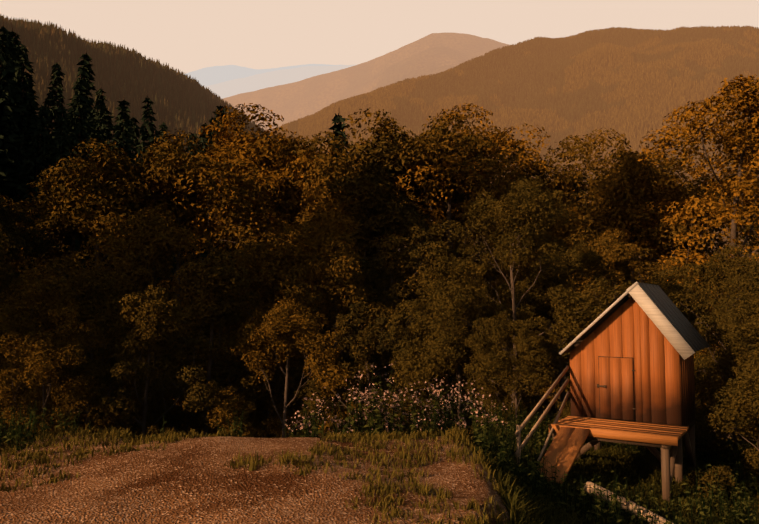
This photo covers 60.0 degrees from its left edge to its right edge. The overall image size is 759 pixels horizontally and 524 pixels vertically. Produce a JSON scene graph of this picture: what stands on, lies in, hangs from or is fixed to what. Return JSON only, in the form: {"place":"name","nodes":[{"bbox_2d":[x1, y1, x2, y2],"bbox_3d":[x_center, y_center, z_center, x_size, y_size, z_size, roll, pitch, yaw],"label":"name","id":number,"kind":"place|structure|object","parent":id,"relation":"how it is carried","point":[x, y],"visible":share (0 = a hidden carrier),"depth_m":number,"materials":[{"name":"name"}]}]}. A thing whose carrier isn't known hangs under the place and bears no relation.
{"place":"outdoors","nodes":[
{"label":"outdoors","id":0,"kind":"place"},
{"bbox_2d":[185,64,340,86],"bbox_3d":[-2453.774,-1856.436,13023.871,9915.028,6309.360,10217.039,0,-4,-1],"label":"mountain","id":1,"kind":"structure","parent":0,"point":[208,76],"depth_m":15486.78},
{"bbox_2d":[205,65,354,98],"bbox_3d":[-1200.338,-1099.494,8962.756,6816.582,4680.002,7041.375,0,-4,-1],"label":"mountain","id":2,"kind":"structure","parent":0,"point":[230,88],"depth_m":10662.66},
{"bbox_2d":[223,33,508,130],"bbox_3d":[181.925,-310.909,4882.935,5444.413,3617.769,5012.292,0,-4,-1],"label":"mountain peak","id":3,"kind":"structure","parent":0,"point":[433,53],"depth_m":5730.64,"materials":[{"name":"brown"}]},
{"bbox_2d":[0,433,758,523],"bbox_3d":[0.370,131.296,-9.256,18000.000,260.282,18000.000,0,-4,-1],"label":"ground","id":4,"kind":"structure","parent":0,"point":[195,480],"depth_m":5.80,"materials":[{"name":"brown soil"}]},
{"bbox_2d":[0,21,20,228],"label":"tree","id":5,"kind":"object","parent":4,"relation":"on","point":[7,114],"visible":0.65,"depth_m":54.22,"materials":[{"name":"green plant"}]},
{"bbox_2d":[0,32,24,127],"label":"tree","id":6,"kind":"object","parent":4,"relation":"on","point":[15,41],"visible":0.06,"depth_m":61.69,"materials":[{"name":"green plant"}]},
{"bbox_2d":[0,34,27,221],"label":"tree","id":7,"kind":"object","parent":4,"relation":"on","point":[20,109],"visible":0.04,"depth_m":55.62,"materials":[{"name":"green plant"}]},
{"bbox_2d":[8,26,31,143],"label":"tree","id":8,"kind":"object","parent":4,"relation":"on","point":[12,34],"visible":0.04,"depth_m":71.51,"materials":[{"name":"green plant"}]},
{"bbox_2d":[0,224,40,401],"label":"tree","id":9,"kind":"object","parent":4,"relation":"on","point":[6,281],"visible":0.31,"depth_m":25.63,"materials":[{"name":"green plant"}]},
{"bbox_2d":[3,102,52,395],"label":"tree","id":10,"kind":"object","parent":4,"relation":"on","point":[36,163],"visible":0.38,"depth_m":48.00,"materials":[{"name":"green plant"}]},
{"bbox_2d":[14,40,48,183],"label":"tree","id":11,"kind":"object","parent":4,"relation":"on","point":[28,103],"visible":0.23,"depth_m":57.23,"materials":[{"name":"green plant"}]},
{"bbox_2d":[26,87,39,118],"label":"tree","id":12,"kind":"object","parent":4,"relation":"on","point":[37,104],"depth_m":74.97,"materials":[{"name":"green plant"}]},
{"bbox_2d":[0,266,85,438],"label":"tree","id":13,"kind":"object","parent":4,"relation":"on","point":[11,322],"visible":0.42,"depth_m":18.63,"materials":[{"name":"green plant"}]},
{"bbox_2d":[22,102,71,269],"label":"tree","id":14,"kind":"object","parent":4,"relation":"on","point":[62,109],"visible":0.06,"depth_m":50.96,"materials":[{"name":"green plant"}]},
{"bbox_2d":[36,61,70,170],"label":"tree","id":15,"kind":"object","parent":4,"relation":"on","point":[51,99],"visible":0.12,"depth_m":62.52,"materials":[{"name":"green plant"}]},
{"bbox_2d":[35,113,83,407],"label":"tree","id":16,"kind":"object","parent":4,"relation":"on","point":[59,134],"visible":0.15,"depth_m":48.64,"materials":[{"name":"green plant"}]},
{"bbox_2d":[0,306,129,439],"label":"tree","id":17,"kind":"object","parent":4,"relation":"on","point":[50,363],"visible":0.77,"depth_m":14.54,"materials":[{"name":"green plant"}]},
{"bbox_2d":[66,97,78,135],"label":"tree","id":18,"kind":"object","parent":4,"relation":"on","point":[71,112],"visible":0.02,"depth_m":80.42,"materials":[{"name":"green plant"}]},
{"bbox_2d":[68,49,96,150],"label":"tree","id":19,"kind":"object","parent":4,"relation":"on","point":[85,70],"visible":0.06,"depth_m":86.83,"materials":[{"name":"green plant"}]},
{"bbox_2d":[67,74,111,347],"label":"tree","id":20,"kind":"object","parent":4,"relation":"on","point":[79,127],"visible":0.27,"depth_m":60.79,"materials":[{"name":"green plant"}]},
{"bbox_2d":[6,157,173,428],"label":"tree","id":21,"kind":"object","parent":4,"relation":"on","point":[62,233],"visible":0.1,"depth_m":33.83,"materials":[{"name":"green plant"}]},
{"bbox_2d":[90,106,96,133],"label":"tree","id":22,"kind":"object","parent":4,"relation":"on","point":[92,111],"visible":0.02,"depth_m":90.69,"materials":[{"name":"green plant"}]},
{"bbox_2d":[0,233,196,438],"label":"tree","id":23,"kind":"object","parent":4,"relation":"on","point":[89,289],"visible":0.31,"depth_m":20.77,"materials":[{"name":"green plant"}]},
{"bbox_2d":[88,88,113,158],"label":"tree","id":24,"kind":"object","parent":4,"relation":"on","point":[99,102],"visible":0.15,"depth_m":70.42,"materials":[{"name":"green plant"}]},
{"bbox_2d":[94,104,117,269],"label":"tree","id":25,"kind":"object","parent":4,"relation":"on","point":[104,127],"visible":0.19,"depth_m":64.01,"materials":[{"name":"green plant"}]},
{"bbox_2d":[0,138,228,429],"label":"tree","id":26,"kind":"object","parent":4,"relation":"on","point":[86,199],"visible":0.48,"depth_m":30.81,"materials":[{"name":"green plant"}]},
{"bbox_2d":[111,122,119,148],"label":"tree","id":27,"kind":"object","parent":4,"relation":"on","point":[115,131],"visible":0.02,"depth_m":93.38,"materials":[{"name":"green plant"}]},
{"bbox_2d":[113,99,137,176],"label":"tree","id":28,"kind":"object","parent":4,"relation":"on","point":[124,129],"visible":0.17,"depth_m":80.76,"materials":[{"name":"green plant"}]},
{"bbox_2d":[126,117,140,170],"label":"tree","id":29,"kind":"object","parent":4,"relation":"on","point":[135,131],"visible":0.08,"depth_m":98.92,"materials":[{"name":"green plant"}]},
{"bbox_2d":[45,285,230,439],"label":"tree","id":30,"kind":"object","parent":4,"relation":"on","point":[144,331],"visible":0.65,"depth_m":15.68,"materials":[{"name":"green plant"}]},
{"bbox_2d":[34,204,256,438],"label":"tree","id":31,"kind":"object","parent":4,"relation":"on","point":[154,242],"visible":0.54,"depth_m":26.71,"materials":[{"name":"green plant"}]},
{"bbox_2d":[116,131,179,437],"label":"tree","id":32,"kind":"object","parent":4,"relation":"on","point":[151,138],"visible":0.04,"depth_m":56.95,"materials":[{"name":"green plant"}]},
{"bbox_2d":[18,128,304,431],"bbox_3d":[-10.613,6.001,31.913,13.390,25.808,13.071,-2,-2,19],"label":"tree","id":33,"kind":"object","parent":4,"relation":"on","point":[168,162],"visible":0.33,"depth_m":32.70,"materials":[{"name":"green plant"}]},
{"bbox_2d":[134,95,190,322],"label":"tree","id":34,"kind":"object","parent":4,"relation":"on","point":[146,124],"visible":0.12,"depth_m":71.09,"materials":[{"name":"green plant"}]},
{"bbox_2d":[158,122,186,320],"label":"tree","id":35,"kind":"object","parent":4,"relation":"on","point":[163,126],"visible":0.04,"depth_m":88.31,"materials":[{"name":"green plant"}]},
{"bbox_2d":[172,130,222,418],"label":"tree","id":36,"kind":"object","parent":4,"relation":"on","point":[189,148],"visible":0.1,"depth_m":95.27,"materials":[{"name":"green plant"}]},
{"bbox_2d":[99,251,311,437],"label":"tree","id":37,"kind":"object","parent":4,"relation":"on","point":[208,304],"visible":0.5,"depth_m":18.76,"materials":[{"name":"green plant"}]},
{"bbox_2d":[196,120,216,257],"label":"tree","id":38,"kind":"object","parent":4,"relation":"on","point":[203,138],"visible":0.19,"depth_m":109.77,"materials":[{"name":"green plant"}]},
{"bbox_2d":[213,104,221,118],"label":"tree","id":39,"kind":"object","parent":4,"relation":"on","point":[216,111],"visible":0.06,"depth_m":124.84,"materials":[{"name":"green plant"}]},
{"bbox_2d":[208,124,229,255],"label":"tree","id":40,"kind":"object","parent":4,"relation":"on","point":[218,181],"depth_m":113.34,"materials":[{"name":"green plant"}]},
{"bbox_2d":[204,117,236,335],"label":"tree","id":41,"kind":"object","parent":4,"relation":"on","point":[213,119],"visible":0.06,"depth_m":117.21,"materials":[{"name":"green plant"}]},
{"bbox_2d":[78,116,365,434],"bbox_3d":[-7.810,6.098,37.110,16.081,29.576,13.179,0,-4,2],"label":"tree","id":42,"kind":"object","parent":4,"relation":"on","point":[218,158],"visible":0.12,"depth_m":37.14,"materials":[{"name":"green plant"}]},
{"bbox_2d":[216,103,257,427],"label":"tree","id":43,"kind":"object","parent":4,"relation":"on","point":[222,111],"visible":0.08,"depth_m":120.63,"materials":[{"name":"green plant"}]},
{"bbox_2d":[0,425,508,523],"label":"plateau grass","id":44,"kind":"structure","parent":4,"relation":"on","point":[456,434],"depth_m":6.80,"materials":[{"name":"green plant"}]},
{"bbox_2d":[143,210,390,437],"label":"tree","id":45,"kind":"object","parent":4,"relation":"on","point":[273,267],"visible":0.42,"depth_m":24.36,"materials":[{"name":"green plant"}]},
{"bbox_2d":[149,103,405,437],"bbox_3d":[-6.854,6.493,37.426,13.689,30.962,16.428,-3,-5,37],"label":"tree","id":46,"kind":"object","parent":4,"relation":"on","point":[258,171],"visible":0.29,"depth_m":35.83,"materials":[{"name":"green plant"}]},
{"bbox_2d":[0,400,560,506],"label":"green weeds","id":47,"kind":"object","parent":4,"relation":"on","point":[29,434],"depth_m":7.96,"materials":[{"name":"green plant"}]},
{"bbox_2d":[206,298,369,437],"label":"tree","id":48,"kind":"object","parent":4,"relation":"on","point":[279,328],"visible":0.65,"depth_m":16.20,"materials":[{"name":"green plant"}]},
{"bbox_2d":[243,237,409,437],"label":"tree","id":49,"kind":"object","parent":4,"relation":"on","point":[331,273],"visible":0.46,"depth_m":19.64,"materials":[{"name":"green plant"}]},
{"bbox_2d":[178,108,494,430],"bbox_3d":[-2.602,7.249,38.142,18.694,31.680,15.962,-1,-4,9],"label":"tree","id":50,"kind":"object","parent":4,"relation":"on","point":[293,208],"visible":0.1,"depth_m":36.75,"materials":[{"name":"green plant"}]},
{"bbox_2d":[327,113,349,166],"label":"tree","id":51,"kind":"object","parent":4,"relation":"on","point":[338,119],"depth_m":51.25,"materials":[{"name":"green plant"}]},
{"bbox_2d":[230,151,462,436],"bbox_3d":[-1.902,6.734,32.418,12.260,24.932,12.299,0,-4,43],"label":"tree","id":52,"kind":"object","parent":4,"relation":"on","point":[326,202],"visible":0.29,"depth_m":32.44,"materials":[{"name":"green plant"}]},
{"bbox_2d":[294,301,457,431],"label":"tree","id":53,"kind":"object","parent":4,"relation":"on","point":[364,348],"visible":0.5,"depth_m":15.88,"materials":[{"name":"green plant"}]},
{"bbox_2d":[297,162,478,434],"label":"tree","id":54,"kind":"object","parent":4,"relation":"on","point":[376,224],"visible":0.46,"depth_m":27.93,"materials":[{"name":"green plant"}]},
{"bbox_2d":[283,361,508,465],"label":"flowering weeds","id":55,"kind":"object","parent":4,"relation":"on","point":[412,427],"depth_m":8.33,"materials":[{"name":"green plant"}]},
{"bbox_2d":[275,127,518,436],"bbox_3d":[0.200,8.157,38.868,13.822,31.985,18.963,2,-4,-25],"label":"tree","id":56,"kind":"object","parent":4,"relation":"on","point":[382,154],"visible":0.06,"depth_m":36.59,"materials":[{"name":"green plant"}]},
{"bbox_2d":[289,226,506,435],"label":"tree","id":57,"kind":"object","parent":4,"relation":"on","point":[406,287],"visible":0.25,"depth_m":20.98,"materials":[{"name":"green plant"}]},
{"bbox_2d":[306,111,576,426],"bbox_3d":[2.919,5.131,37.315,15.600,27.327,16.100,-4,0,-15],"label":"tree","id":58,"kind":"object","parent":4,"relation":"on","point":[442,141],"visible":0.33,"depth_m":36.26,"materials":[{"name":"green plant"}]},
{"bbox_2d":[427,240,482,425],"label":"tree","id":59,"kind":"object","parent":4,"relation":"on","point":[465,384],"visible":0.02,"depth_m":56.57,"materials":[{"name":"green plant"}]},
{"bbox_2d":[348,123,569,425],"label":"tree","id":60,"kind":"object","parent":4,"relation":"on","point":[411,190],"depth_m":40.25,"materials":[{"name":"green plant"}]},
{"bbox_2d":[383,270,535,441],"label":"tree","id":61,"kind":"object","parent":4,"relation":"on","point":[431,368],"visible":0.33,"depth_m":15.02,"materials":[{"name":"green plant"}]},
{"bbox_2d":[392,103,591,421],"bbox_3d":[6.293,5.421,39.952,15.350,30.234,12.787,2,-5,-29],"label":"tree","id":62,"kind":"object","parent":4,"relation":"on","point":[502,142],"visible":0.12,"depth_m":38.86,"materials":[{"name":"green plant"}]},
{"bbox_2d":[394,175,628,407],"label":"tree","id":63,"kind":"object","parent":4,"relation":"on","point":[527,219],"visible":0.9,"depth_m":13.81,"materials":[{"name":"green plant"}]},
{"bbox_2d":[464,310,570,439],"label":"tree","id":64,"kind":"object","parent":4,"relation":"on","point":[533,359],"visible":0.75,"depth_m":12.52,"materials":[{"name":"green plant"}]},
{"bbox_2d":[405,128,638,418],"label":"tree","id":65,"kind":"object","parent":4,"relation":"on","point":[566,179],"visible":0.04,"depth_m":40.36,"materials":[{"name":"green plant"}]},
{"bbox_2d":[488,240,616,416],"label":"tree","id":66,"kind":"object","parent":4,"relation":"on","point":[542,304],"visible":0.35,"depth_m":16.20,"materials":[{"name":"green plant"}]},
{"bbox_2d":[471,189,699,418],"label":"tree","id":67,"kind":"object","parent":4,"relation":"on","point":[560,232],"visible":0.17,"depth_m":26.56,"materials":[{"name":"green plant"}]},
{"bbox_2d":[464,161,714,409],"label":"tree","id":68,"kind":"object","parent":4,"relation":"on","point":[562,184],"depth_m":41.75,"materials":[{"name":"green plant"}]},
{"bbox_2d":[506,228,701,406],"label":"tree","id":69,"kind":"object","parent":4,"relation":"on","point":[614,253],"visible":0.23,"depth_m":22.35,"materials":[{"name":"green plant"}]},
{"bbox_2d":[515,282,709,501],"bbox_3d":[3.736,2.049,10.184,2.108,3.494,3.635,-3,-5,34],"label":"hut","id":70,"kind":"object","parent":4,"relation":"on","point":[634,348],"visible":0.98,"depth_m":10.35,"materials":[{"name":"brown wood"}]},
{"bbox_2d":[467,409,758,523],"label":"undergrowth","id":71,"kind":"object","parent":4,"relation":"on","point":[522,507],"depth_m":9.38,"materials":[{"name":"green plant"}]},
{"bbox_2d":[584,481,673,523],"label":"log","id":72,"kind":"object","parent":71,"relation":"on","point":[623,506],"visible":0.54,"depth_m":8.06,"materials":[{"name":"brown wood"}]},
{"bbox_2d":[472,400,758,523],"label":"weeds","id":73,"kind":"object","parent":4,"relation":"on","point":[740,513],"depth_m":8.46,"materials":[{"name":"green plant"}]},
{"bbox_2d":[514,152,720,426],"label":"tree","id":74,"kind":"object","parent":4,"relation":"on","point":[626,194],"visible":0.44,"depth_m":31.38,"materials":[{"name":"green plant"}]},
{"bbox_2d":[478,135,758,419],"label":"tree","id":75,"kind":"object","parent":4,"relation":"on","point":[577,139],"visible":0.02,"depth_m":40.71,"materials":[{"name":"green plant"}]},
{"bbox_2d":[563,265,741,436],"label":"tree","id":76,"kind":"object","parent":4,"relation":"on","point":[667,287],"visible":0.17,"depth_m":16.72,"materials":[{"name":"green plant"}]},
{"bbox_2d":[573,152,752,435],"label":"tree","id":77,"kind":"object","parent":4,"relation":"on","point":[681,191],"visible":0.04,"depth_m":35.46,"materials":[{"name":"green plant"}]},
{"bbox_2d":[599,74,758,436],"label":"tree","id":78,"kind":"object","parent":4,"relation":"on","point":[748,134],"visible":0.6,"depth_m":26.99,"materials":[{"name":"orange plant"}]},
{"bbox_2d":[638,121,758,437],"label":"tree","id":79,"kind":"object","parent":4,"relation":"on","point":[711,184],"visible":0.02,"depth_m":33.70,"materials":[{"name":"orange plant"}]},
{"bbox_2d":[668,242,758,454],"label":"tree","id":80,"kind":"object","parent":4,"relation":"on","point":[731,275],"visible":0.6,"depth_m":13.47,"materials":[{"name":"green plant"}]},
{"bbox_2d":[681,342,758,506],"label":"bush","id":81,"kind":"object","parent":4,"relation":"on","point":[745,401],"visible":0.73,"depth_m":9.86,"materials":[{"name":"green plant"}]},
{"bbox_2d":[683,289,758,467],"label":"tree","id":82,"kind":"object","parent":4,"relation":"on","point":[714,441],"visible":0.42,"depth_m":11.81,"materials":[{"name":"green plant"}]},
{"bbox_2d":[696,221,758,440],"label":"tree","id":83,"kind":"object","parent":4,"relation":"on","point":[754,237],"visible":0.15,"depth_m":29.65,"materials":[{"name":"green plant"}]},
{"bbox_2d":[716,296,758,487],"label":"tree","id":84,"kind":"object","parent":4,"relation":"on","point":[754,460],"visible":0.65,"depth_m":11.14,"materials":[{"name":"green plant"}]},
{"bbox_2d":[0,0,758,73],"label":"sky","id":85,"kind":"structure","parent":0,"point":[187,35],"materials":[{"name":"beige"}]},
{"bbox_2d":[256,248,538,437],"bbox_3d":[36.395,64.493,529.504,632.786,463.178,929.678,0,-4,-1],"label":"tree","id":86,"kind":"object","parent":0,"point":[390,367],"depth_m":253.44,"materials":[{"name":"green plant"}]},
{"bbox_2d":[0,14,306,289],"bbox_3d":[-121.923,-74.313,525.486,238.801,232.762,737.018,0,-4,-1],"label":"hill firs","id":87,"kind":"object","parent":86,"relation":"on","point":[181,100],"visible":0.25,"depth_m":400.06,"materials":[{"name":"green plant"}]},
{"bbox_2d":[399,66,757,437],"bbox_3d":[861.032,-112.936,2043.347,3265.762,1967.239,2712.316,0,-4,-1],"label":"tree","id":88,"kind":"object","parent":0,"point":[725,239],"depth_m":1660.06,"materials":[{"name":"plant"}]},
{"bbox_2d":[270,25,758,186],"bbox_3d":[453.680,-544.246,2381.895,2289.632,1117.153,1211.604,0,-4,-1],"label":"mountain firs","id":89,"kind":"object","parent":88,"relation":"on","point":[634,91],"visible":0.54,"depth_m":2420.08,"materials":[{"name":"brown plant"}]}
]}

